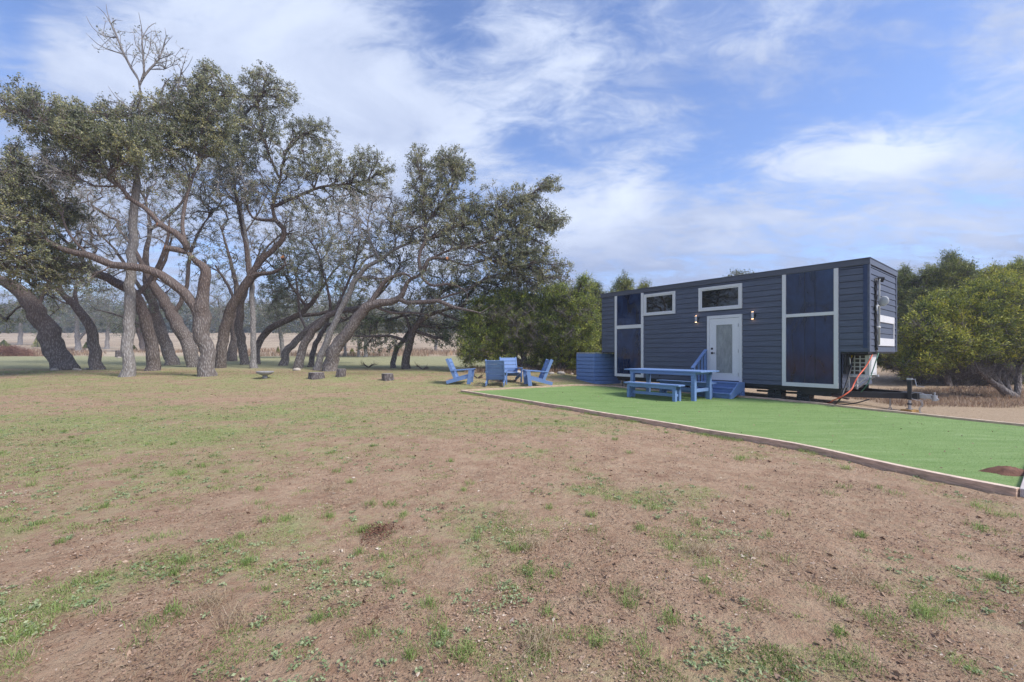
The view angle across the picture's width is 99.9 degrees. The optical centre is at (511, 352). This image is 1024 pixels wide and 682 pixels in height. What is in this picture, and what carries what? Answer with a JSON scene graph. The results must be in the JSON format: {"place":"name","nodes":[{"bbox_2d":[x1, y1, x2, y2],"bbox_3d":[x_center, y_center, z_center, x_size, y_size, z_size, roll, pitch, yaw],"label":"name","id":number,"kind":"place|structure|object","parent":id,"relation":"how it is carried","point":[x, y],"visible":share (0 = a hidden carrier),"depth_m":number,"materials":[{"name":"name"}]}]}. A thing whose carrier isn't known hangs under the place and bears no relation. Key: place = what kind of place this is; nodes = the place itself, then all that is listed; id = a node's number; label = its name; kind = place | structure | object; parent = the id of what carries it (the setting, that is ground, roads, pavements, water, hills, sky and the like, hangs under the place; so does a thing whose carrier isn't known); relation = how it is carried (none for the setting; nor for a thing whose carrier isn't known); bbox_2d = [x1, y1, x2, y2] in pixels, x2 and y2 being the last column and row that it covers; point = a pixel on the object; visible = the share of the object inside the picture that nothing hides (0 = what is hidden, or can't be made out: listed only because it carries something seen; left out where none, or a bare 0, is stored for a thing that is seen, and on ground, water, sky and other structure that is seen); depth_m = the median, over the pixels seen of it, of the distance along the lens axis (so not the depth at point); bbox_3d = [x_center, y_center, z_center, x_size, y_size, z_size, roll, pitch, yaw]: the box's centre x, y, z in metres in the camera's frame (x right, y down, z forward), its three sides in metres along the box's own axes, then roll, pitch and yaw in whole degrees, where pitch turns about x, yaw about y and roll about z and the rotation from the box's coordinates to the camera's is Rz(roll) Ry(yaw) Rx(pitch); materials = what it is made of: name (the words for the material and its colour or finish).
{"place":"outdoors","nodes":[
{"label":"outdoors","id":0,"kind":"place"},
{"bbox_2d":[115,350,121,356],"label":"log stump","id":1,"kind":"object","parent":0,"point":[117,353],"visible":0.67,"depth_m":46.23,"materials":[{"name":"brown wood"}]},
{"bbox_2d":[0,330,1023,681],"bbox_3d":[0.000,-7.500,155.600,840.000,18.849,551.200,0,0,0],"label":"ground","id":2,"kind":"structure","parent":0,"point":[788,634],"depth_m":3.63,"materials":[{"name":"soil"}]},
{"bbox_2d":[0,339,10,346],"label":"juniper sapling","id":3,"kind":"object","parent":2,"relation":"on","point":[4,342],"visible":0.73,"depth_m":75.93,"materials":[{"name":"green plant"}]},
{"bbox_2d":[0,344,39,356],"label":"brush pile","id":4,"kind":"object","parent":2,"relation":"on","point":[11,350],"visible":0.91,"depth_m":49.53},
{"bbox_2d":[31,336,39,346],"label":"juniper sapling","id":5,"kind":"object","parent":2,"relation":"on","point":[37,343],"visible":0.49,"depth_m":75.75,"materials":[{"name":"green plant"}]},
{"bbox_2d":[0,160,80,369],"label":"live oak","id":6,"kind":"object","parent":2,"relation":"on","point":[56,353],"visible":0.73,"depth_m":24.70,"materials":[{"name":"brown plant"}]},
{"bbox_2d":[0,287,80,344],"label":"live oak","id":7,"kind":"object","parent":2,"relation":"on","point":[20,334],"visible":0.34,"depth_m":81.85,"materials":[{"name":"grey plant"}]},
{"bbox_2d":[0,149,103,297],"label":"live oak","id":8,"kind":"object","parent":2,"relation":"on","point":[34,194],"visible":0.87,"depth_m":18.97,"materials":[{"name":"green plant"}]},
{"bbox_2d":[8,250,105,369],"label":"live oak","id":9,"kind":"object","parent":2,"relation":"on","point":[95,354],"visible":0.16,"depth_m":25.02,"materials":[{"name":"green plant"}]},
{"bbox_2d":[39,275,122,351],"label":"live oak","id":10,"kind":"object","parent":2,"relation":"on","point":[78,336],"visible":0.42,"depth_m":60.38,"materials":[{"name":"green plant"}]},
{"bbox_2d":[0,135,179,370],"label":"live oak","id":11,"kind":"object","parent":2,"relation":"on","point":[153,360],"visible":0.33,"depth_m":24.20,"materials":[{"name":"green plant"}]},
{"bbox_2d":[64,285,123,348],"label":"live oak","id":12,"kind":"object","parent":2,"relation":"on","point":[107,340],"visible":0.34,"depth_m":70.99,"materials":[{"name":"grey plant"}]},
{"bbox_2d":[0,152,206,364],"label":"live oak","id":13,"kind":"object","parent":2,"relation":"on","point":[170,356],"visible":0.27,"depth_m":30.71,"materials":[{"name":"green plant"}]},
{"bbox_2d":[0,55,246,376],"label":"live oak","id":14,"kind":"object","parent":2,"relation":"on","point":[89,138],"visible":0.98,"depth_m":19.76,"materials":[{"name":"green plant"}]},
{"bbox_2d":[25,155,249,366],"bbox_3d":[-25.728,-6.515,28.882,17.102,15.338,6.239,0,0,0],"label":"live oak","id":15,"kind":"object","parent":2,"relation":"on","point":[180,329],"visible":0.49,"depth_m":28.30,"materials":[{"name":"green plant"}]},
{"bbox_2d":[86,5,196,376],"bbox_3d":[-17.758,-7.804,20.532,5.452,18.407,2.728,0,0,0],"label":"bare tree","id":16,"kind":"object","parent":2,"relation":"on","point":[126,349],"visible":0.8,"depth_m":20.37,"materials":[{"name":"grey plant"}]},
{"bbox_2d":[106,285,185,349],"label":"live oak","id":17,"kind":"object","parent":2,"relation":"on","point":[141,340],"visible":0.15,"depth_m":62.45,"materials":[{"name":"green plant"}]},
{"bbox_2d":[171,281,249,338],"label":"live oak","id":18,"kind":"object","parent":2,"relation":"on","point":[220,310],"visible":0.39,"depth_m":60.18,"materials":[{"name":"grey plant"}]},
{"bbox_2d":[160,153,299,360],"bbox_3d":[-24.815,-8.771,37.758,12.494,19.584,5.767,0,0,0],"label":"live oak","id":19,"kind":"object","parent":2,"relation":"on","point":[232,351],"visible":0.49,"depth_m":37.09,"materials":[{"name":"green plant"}]},
{"bbox_2d":[206,156,284,367],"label":"pale tree","id":20,"kind":"object","parent":2,"relation":"on","point":[253,360],"visible":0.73,"depth_m":26.73,"materials":[{"name":"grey plant"}]},
{"bbox_2d":[176,205,332,364],"bbox_3d":[-19.436,-4.925,32.073,13.472,12.123,4.800,0,0,6],"label":"live oak","id":21,"kind":"object","parent":2,"relation":"on","point":[241,340],"visible":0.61,"depth_m":31.33,"materials":[{"name":"green plant"}]},
{"bbox_2d":[256,371,273,378],"bbox_3d":[-11.373,1.044,19.800,0.737,0.364,0.731,0,0,0],"label":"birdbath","id":22,"kind":"object","parent":2,"relation":"on","point":[264,374],"visible":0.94,"depth_m":19.67,"materials":[{"name":"grey stone"}]},
{"bbox_2d":[0,298,538,332],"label":"distant woods","id":23,"kind":"object","parent":2,"relation":"on","point":[70,329],"visible":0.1,"depth_m":149.44,"materials":[{"name":"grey plant"}]},
{"bbox_2d":[243,278,325,357],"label":"live oak","id":24,"kind":"object","parent":2,"relation":"on","point":[279,329],"visible":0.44,"depth_m":43.50,"materials":[{"name":"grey plant"}]},
{"bbox_2d":[198,57,397,367],"bbox_3d":[-13.695,-8.904,27.118,13.381,20.275,4.568,0,0,0],"label":"live oak","id":25,"kind":"object","parent":2,"relation":"on","point":[260,93],"visible":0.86,"depth_m":26.51,"materials":[{"name":"green plant"}]},
{"bbox_2d":[257,233,373,365],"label":"live oak","id":26,"kind":"object","parent":2,"relation":"on","point":[291,345],"visible":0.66,"depth_m":30.06,"materials":[{"name":"green plant"}]},
{"bbox_2d":[308,372,324,379],"bbox_3d":[-8.983,1.081,19.813,0.734,0.330,0.712,0,0,43],"label":"log stump","id":27,"kind":"object","parent":2,"relation":"on","point":[315,375],"visible":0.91,"depth_m":19.57,"materials":[{"name":"wood"}]},
{"bbox_2d":[290,281,346,355],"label":"live oak","id":28,"kind":"object","parent":2,"relation":"on","point":[345,347],"visible":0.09,"depth_m":49.62,"materials":[{"name":"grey plant"}]},
{"bbox_2d":[255,217,382,363],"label":"live oak","id":29,"kind":"object","parent":2,"relation":"on","point":[268,330],"visible":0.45,"depth_m":31.88,"materials":[{"name":"green plant"}]},
{"bbox_2d":[289,244,380,366],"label":"live oak","id":30,"kind":"object","parent":2,"relation":"on","point":[317,340],"visible":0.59,"depth_m":28.32,"materials":[{"name":"green plant"}]},
{"bbox_2d":[335,369,345,376],"bbox_3d":[-8.176,0.986,20.486,0.476,0.411,0.520,0,0,37],"label":"log stump","id":31,"kind":"object","parent":2,"relation":"on","point":[340,372],"visible":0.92,"depth_m":20.32,"materials":[{"name":"brown wood"}]},
{"bbox_2d":[319,295,388,356],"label":"live oak","id":32,"kind":"object","parent":2,"relation":"on","point":[358,352],"visible":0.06,"depth_m":46.39,"materials":[{"name":"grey plant"}]},
{"bbox_2d":[292,219,444,368],"bbox_3d":[-8.701,-3.685,26.728,9.364,9.859,3.732,0,0,0],"label":"live oak","id":33,"kind":"object","parent":2,"relation":"on","point":[308,338],"visible":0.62,"depth_m":26.31,"materials":[{"name":"green plant"}]},
{"bbox_2d":[316,290,421,356],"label":"live oak","id":34,"kind":"object","parent":2,"relation":"on","point":[363,329],"visible":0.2,"depth_m":45.97,"materials":[{"name":"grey plant"}]},
{"bbox_2d":[358,523,403,545],"bbox_3d":[-1.097,1.473,3.506,0.392,0.040,0.427,0,0,0],"label":"soil heap","id":35,"kind":"object","parent":2,"relation":"on","point":[379,529],"visible":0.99,"depth_m":3.53,"materials":[{"name":"brown soil"}]},
{"bbox_2d":[313,184,455,369],"bbox_3d":[-7.524,-4.378,24.921,8.709,11.299,3.422,0,0,12],"label":"live oak","id":36,"kind":"object","parent":2,"relation":"on","point":[334,324],"visible":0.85,"depth_m":24.61,"materials":[{"name":"green plant"}]},
{"bbox_2d":[381,373,393,380],"bbox_3d":[-5.589,1.111,19.318,0.586,0.346,0.562,0,0,-39],"label":"log stump","id":37,"kind":"object","parent":2,"relation":"on","point":[387,376],"visible":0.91,"depth_m":19.10,"materials":[{"name":"wood"}]},
{"bbox_2d":[390,287,459,367],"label":"live oak","id":38,"kind":"object","parent":2,"relation":"on","point":[393,360],"visible":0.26,"depth_m":26.90,"materials":[{"name":"green plant"}]},
{"bbox_2d":[401,304,469,349],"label":"live oak","id":39,"kind":"object","parent":2,"relation":"on","point":[453,336],"visible":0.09,"depth_m":63.82,"materials":[{"name":"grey plant"}]},
{"bbox_2d":[353,254,531,368],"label":"live oak","id":40,"kind":"object","parent":2,"relation":"on","point":[408,342],"visible":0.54,"depth_m":25.44,"materials":[{"name":"green plant"}]},
{"bbox_2d":[322,142,576,370],"bbox_3d":[-3.506,-5.409,23.832,14.152,13.265,3.977,0,0,8],"label":"live oak","id":41,"kind":"object","parent":2,"relation":"on","point":[504,262],"visible":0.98,"depth_m":23.30,"materials":[{"name":"green plant"}]},
{"bbox_2d":[445,358,475,383],"bbox_3d":[-2.178,0.777,18.279,1.174,1.082,0.860,0,0,2],"label":"garden chair","id":42,"kind":"object","parent":2,"relation":"on","point":[469,376],"visible":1,"depth_m":17.91,"materials":[{"name":"blue paint"}]},
{"bbox_2d":[485,359,507,385],"bbox_3d":[-0.657,0.819,17.753,0.860,1.082,1.174,0,0,4],"label":"garden chair","id":43,"kind":"object","parent":2,"relation":"on","point":[496,370],"visible":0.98,"depth_m":17.40,"materials":[{"name":"blue paint"}]},
{"bbox_2d":[461,390,536,404],"bbox_3d":[-0.574,1.478,14.165,0.099,0.172,4.413,0,0,-36],"label":"edging board","id":44,"kind":"object","parent":2,"relation":"on","point":[502,397],"visible":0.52,"depth_m":13.85,"materials":[{"name":"brown wood"}]},
{"bbox_2d":[451,284,564,370],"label":"juniper","id":45,"kind":"object","parent":2,"relation":"on","point":[507,329],"visible":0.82,"depth_m":23.35,"materials":[{"name":"green plant"}]},
{"bbox_2d":[0,398,1020,681],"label":"weeds","id":46,"kind":"object","parent":2,"relation":"on","point":[438,644],"visible":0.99,"depth_m":2.82,"materials":[{"name":"green plant"}]},
{"bbox_2d":[499,357,522,382],"bbox_3d":[-0.081,0.735,18.768,0.860,1.082,1.174,0,0,-12],"label":"garden chair","id":47,"kind":"object","parent":2,"relation":"on","point":[510,364],"visible":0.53,"depth_m":19.07,"materials":[{"name":"blue paint"}]},
{"bbox_2d":[0,360,1023,681],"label":"fallen leaves","id":48,"kind":"object","parent":2,"relation":"on","point":[410,616],"depth_m":2.79,"materials":[{"name":"brown plant"}]},
{"bbox_2d":[0,379,1023,681],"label":"dry straw","id":49,"kind":"object","parent":2,"relation":"on","point":[536,637],"visible":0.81,"depth_m":2.63,"materials":[{"name":"beige plant"}]},
{"bbox_2d":[521,359,552,385],"bbox_3d":[1.047,0.809,17.854,1.174,1.082,0.860,0,0,-10],"label":"garden chair","id":50,"kind":"object","parent":2,"relation":"on","point":[528,378],"visible":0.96,"depth_m":17.55,"materials":[{"name":"blue paint"}]},
{"bbox_2d":[466,384,614,390],"bbox_3d":[1.213,1.418,16.981,6.502,0.245,0.102,0,0,-18],"label":"edging board","id":51,"kind":"object","parent":2,"relation":"on","point":[540,387],"visible":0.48,"depth_m":16.89,"materials":[{"name":"brown wood"}]},
{"bbox_2d":[528,270,601,371],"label":"juniper","id":52,"kind":"object","parent":2,"relation":"on","point":[571,336],"visible":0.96,"depth_m":22.95,"materials":[{"name":"green plant"}]},
{"bbox_2d":[573,326,602,369],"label":"juniper","id":53,"kind":"object","parent":2,"relation":"on","point":[599,343],"visible":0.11,"depth_m":25.92,"materials":[{"name":"green plant"}]},
{"bbox_2d":[576,353,620,383],"bbox_3d":[4.144,0.706,19.989,2.482,1.398,2.188,0,0,17],"label":"slatted screen","id":54,"kind":"object","parent":2,"relation":"on","point":[595,368],"visible":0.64,"depth_m":19.26,"materials":[{"name":"blue paint"}]},
{"bbox_2d":[536,402,681,429],"bbox_3d":[2.019,1.487,10.388,0.099,0.165,4.752,0,0,-33],"label":"edging board","id":55,"kind":"object","parent":2,"relation":"on","point":[645,421],"visible":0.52,"depth_m":9.77,"materials":[{"name":"wood"}]},
{"bbox_2d":[585,267,651,340],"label":"juniper","id":56,"kind":"object","parent":2,"relation":"on","point":[622,284],"visible":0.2,"depth_m":27.62,"materials":[{"name":"green plant"}]},
{"bbox_2d":[621,380,627,386],"bbox_3d":[4.880,1.227,18.560,0.340,0.537,0.220,0,0,0],"label":"support block","id":57,"kind":"object","parent":2,"relation":"on","point":[623,384],"visible":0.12,"depth_m":18.51,"materials":[{"name":"concrete"}]},
{"bbox_2d":[615,386,690,393],"bbox_3d":[5.495,1.475,16.465,0.096,0.179,3.891,0,0,-38],"label":"edging board","id":58,"kind":"object","parent":2,"relation":"on","point":[651,389],"visible":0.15,"depth_m":16.78,"materials":[{"name":"wood"}]},
{"bbox_2d":[724,268,753,276],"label":"live oak","id":59,"kind":"object","parent":2,"relation":"on","point":[736,272],"visible":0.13,"depth_m":36.11,"materials":[{"name":"green plant"}]},
{"bbox_2d":[600,257,938,412],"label":"tiny house","id":60,"kind":"structure","parent":2,"relation":"on","point":[809,330],"depth_m":13.52,"materials":[{"name":"wood"}]},
{"bbox_2d":[615,293,643,377],"bbox_3d":[4.825,-0.693,17.737,0.075,3.387,1.412,0,0,-38],"label":"picture window","id":61,"kind":"structure","parent":60,"relation":"in","point":[629,318],"depth_m":17.71,"materials":[{"name":"blue glass"}]},
{"bbox_2d":[643,291,675,315],"bbox_3d":[5.694,-1.882,16.630,0.075,0.847,1.377,0,0,-38],"label":"window","id":62,"kind":"structure","parent":60,"relation":"in","point":[661,303],"depth_m":16.58,"materials":[{"name":"glass"}]},
{"bbox_2d":[698,283,742,311],"bbox_3d":[7.142,-1.879,14.789,0.075,0.834,1.493,0,0,-38],"label":"window","id":63,"kind":"structure","parent":60,"relation":"in","point":[723,297],"depth_m":14.76,"materials":[{"name":"glass"}]},
{"bbox_2d":[710,317,738,380],"bbox_3d":[7.228,-0.110,14.656,0.105,2.112,0.990,0,0,-38],"label":"door","id":64,"kind":"structure","parent":60,"relation":"in","point":[724,332],"depth_m":14.64,"materials":[{"name":"white paint"}]},
{"bbox_2d":[782,268,838,388],"bbox_3d":[8.781,-0.683,12.704,0.075,3.406,1.425,0,0,-38],"label":"picture window","id":65,"kind":"structure","parent":60,"relation":"in","point":[810,300],"depth_m":12.65,"materials":[{"name":"blue glass"}]},
{"bbox_2d":[828,354,872,402],"bbox_3d":[9.313,0.771,12.373,1.453,1.602,1.310,0,0,-24],"label":"extension cord","id":66,"kind":"object","parent":60,"relation":"hanging from","point":[854,381],"visible":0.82,"depth_m":11.73,"materials":[{"name":"orange rubber"}]},
{"bbox_2d":[835,355,869,404],"bbox_3d":[9.225,0.791,12.286,1.155,1.533,1.280,0,0,0],"label":"power cable","id":67,"kind":"object","parent":60,"relation":"hanging from","point":[845,385],"visible":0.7,"depth_m":11.90,"materials":[{"name":"black rubber"}]},
{"bbox_2d":[861,353,878,391],"bbox_3d":[10.190,0.571,12.191,0.440,1.135,0.238,0,0,0],"label":"garden hose","id":68,"kind":"object","parent":60,"relation":"hanging from","point":[871,372],"visible":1,"depth_m":12.09,"materials":[{"name":"rubber"}]},
{"bbox_2d":[767,390,785,398],"bbox_3d":[8.460,1.361,13.740,0.400,0.334,0.400,0,0,-38],"label":"support block","id":69,"kind":"object","parent":2,"relation":"on","point":[779,394],"depth_m":13.62,"materials":[{"name":"black concrete"}]},
{"bbox_2d":[797,391,813,401],"bbox_3d":[8.949,1.373,13.118,0.400,0.364,0.340,0,0,-38],"label":"support block","id":70,"kind":"object","parent":2,"relation":"on","point":[800,397],"depth_m":13.02,"materials":[{"name":"black concrete"}]},
{"bbox_2d":[832,394,848,399],"bbox_3d":[9.251,1.235,12.491,0.090,0.178,0.928,0,0,-26],"label":"plank","id":71,"kind":"object","parent":2,"relation":"on","point":[846,398],"visible":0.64,"depth_m":12.21,"materials":[{"name":"brown wood"}]},
{"bbox_2d":[680,425,1019,496],"bbox_3d":[4.379,1.486,6.477,0.304,0.164,4.394,0,0,-26],"label":"edging board","id":72,"kind":"object","parent":2,"relation":"on","point":[975,484],"visible":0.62,"depth_m":5.57,"materials":[{"name":"wood"}]},
{"bbox_2d":[736,395,1023,426],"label":"edging board","id":73,"kind":"object","parent":2,"relation":"on","point":[941,416],"visible":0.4,"depth_m":10.97,"materials":[{"name":"brown wood"}]},
{"bbox_2d":[877,260,930,380],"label":"juniper","id":74,"kind":"object","parent":2,"relation":"on","point":[903,275],"visible":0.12,"depth_m":24.82,"materials":[{"name":"green plant"}]},
{"bbox_2d":[900,409,918,412],"bbox_3d":[10.995,1.627,11.891,0.320,0.108,0.260,0,0,-20],"label":"wood block","id":75,"kind":"object","parent":2,"relation":"on","point":[913,410],"depth_m":11.80,"materials":[{"name":"beige wood"}]},
{"bbox_2d":[897,249,988,385],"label":"juniper","id":76,"kind":"object","parent":2,"relation":"on","point":[953,269],"visible":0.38,"depth_m":23.02,"materials":[{"name":"green plant"}]},
{"bbox_2d":[877,335,1023,385],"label":"juniper","id":77,"kind":"object","parent":2,"relation":"on","point":[887,360],"visible":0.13,"depth_m":23.99,"materials":[{"name":"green plant"}]},
{"bbox_2d":[886,268,1023,397],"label":"juniper","id":78,"kind":"object","parent":2,"relation":"on","point":[972,330],"visible":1,"depth_m":16.92,"materials":[{"name":"green plant"}]},
{"bbox_2d":[974,255,1023,373],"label":"juniper","id":79,"kind":"object","parent":2,"relation":"on","point":[1018,264],"visible":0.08,"depth_m":23.76,"materials":[{"name":"green plant"}]},
{"bbox_2d":[1020,477,1023,496],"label":"edging board","id":80,"kind":"object","parent":2,"relation":"on","point":[1022,489],"visible":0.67,"depth_m":4.45,"materials":[{"name":"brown wood"}]},
{"bbox_2d":[0,346,1023,407],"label":"tall dry grass","id":81,"kind":"structure","parent":0,"point":[987,399],"depth_m":20.02,"materials":[{"name":"beige plant"}]},
{"bbox_2d":[0,0,1023,328],"label":"sky","id":82,"kind":"structure","parent":0,"point":[687,140],"materials":[{"name":"blue"}]},
{"bbox_2d":[472,386,1023,487],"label":"turf lawn","id":83,"kind":"structure","parent":0,"point":[877,435],"depth_m":8.62,"materials":[{"name":"green plant"}]},
{"bbox_2d":[624,381,684,401],"bbox_3d":[4.448,1.230,13.578,0.360,0.520,1.980,0,0,-38],"label":"bench","id":84,"kind":"object","parent":83,"relation":"on","point":[675,395],"visible":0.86,"depth_m":13.42,"materials":[{"name":"blue paint"}]},
{"bbox_2d":[624,368,718,400],"bbox_3d":[5.152,1.020,14.084,1.112,0.925,2.750,0,0,-38],"label":"picnic table","id":85,"kind":"object","parent":83,"relation":"on","point":[694,389],"visible":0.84,"depth_m":13.46,"materials":[{"name":"blue paint"}]},
{"bbox_2d":[656,379,716,397],"bbox_3d":[5.846,1.226,14.528,0.360,0.520,1.980,0,0,-38],"label":"bench","id":86,"kind":"object","parent":83,"relation":"on","point":[688,383],"visible":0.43,"depth_m":14.46,"materials":[{"name":"blue paint"}]},
{"bbox_2d":[691,349,744,398],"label":"entry stairs","id":87,"kind":"structure","parent":83,"relation":"on","point":[727,390],"depth_m":14.13,"materials":[{"name":"blue paint"}]},
{"bbox_2d":[980,466,1023,476],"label":"dirt mound","id":88,"kind":"object","parent":83,"relation":"on","point":[1007,470],"visible":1,"depth_m":5.19,"materials":[{"name":"red soil"}]}
]}

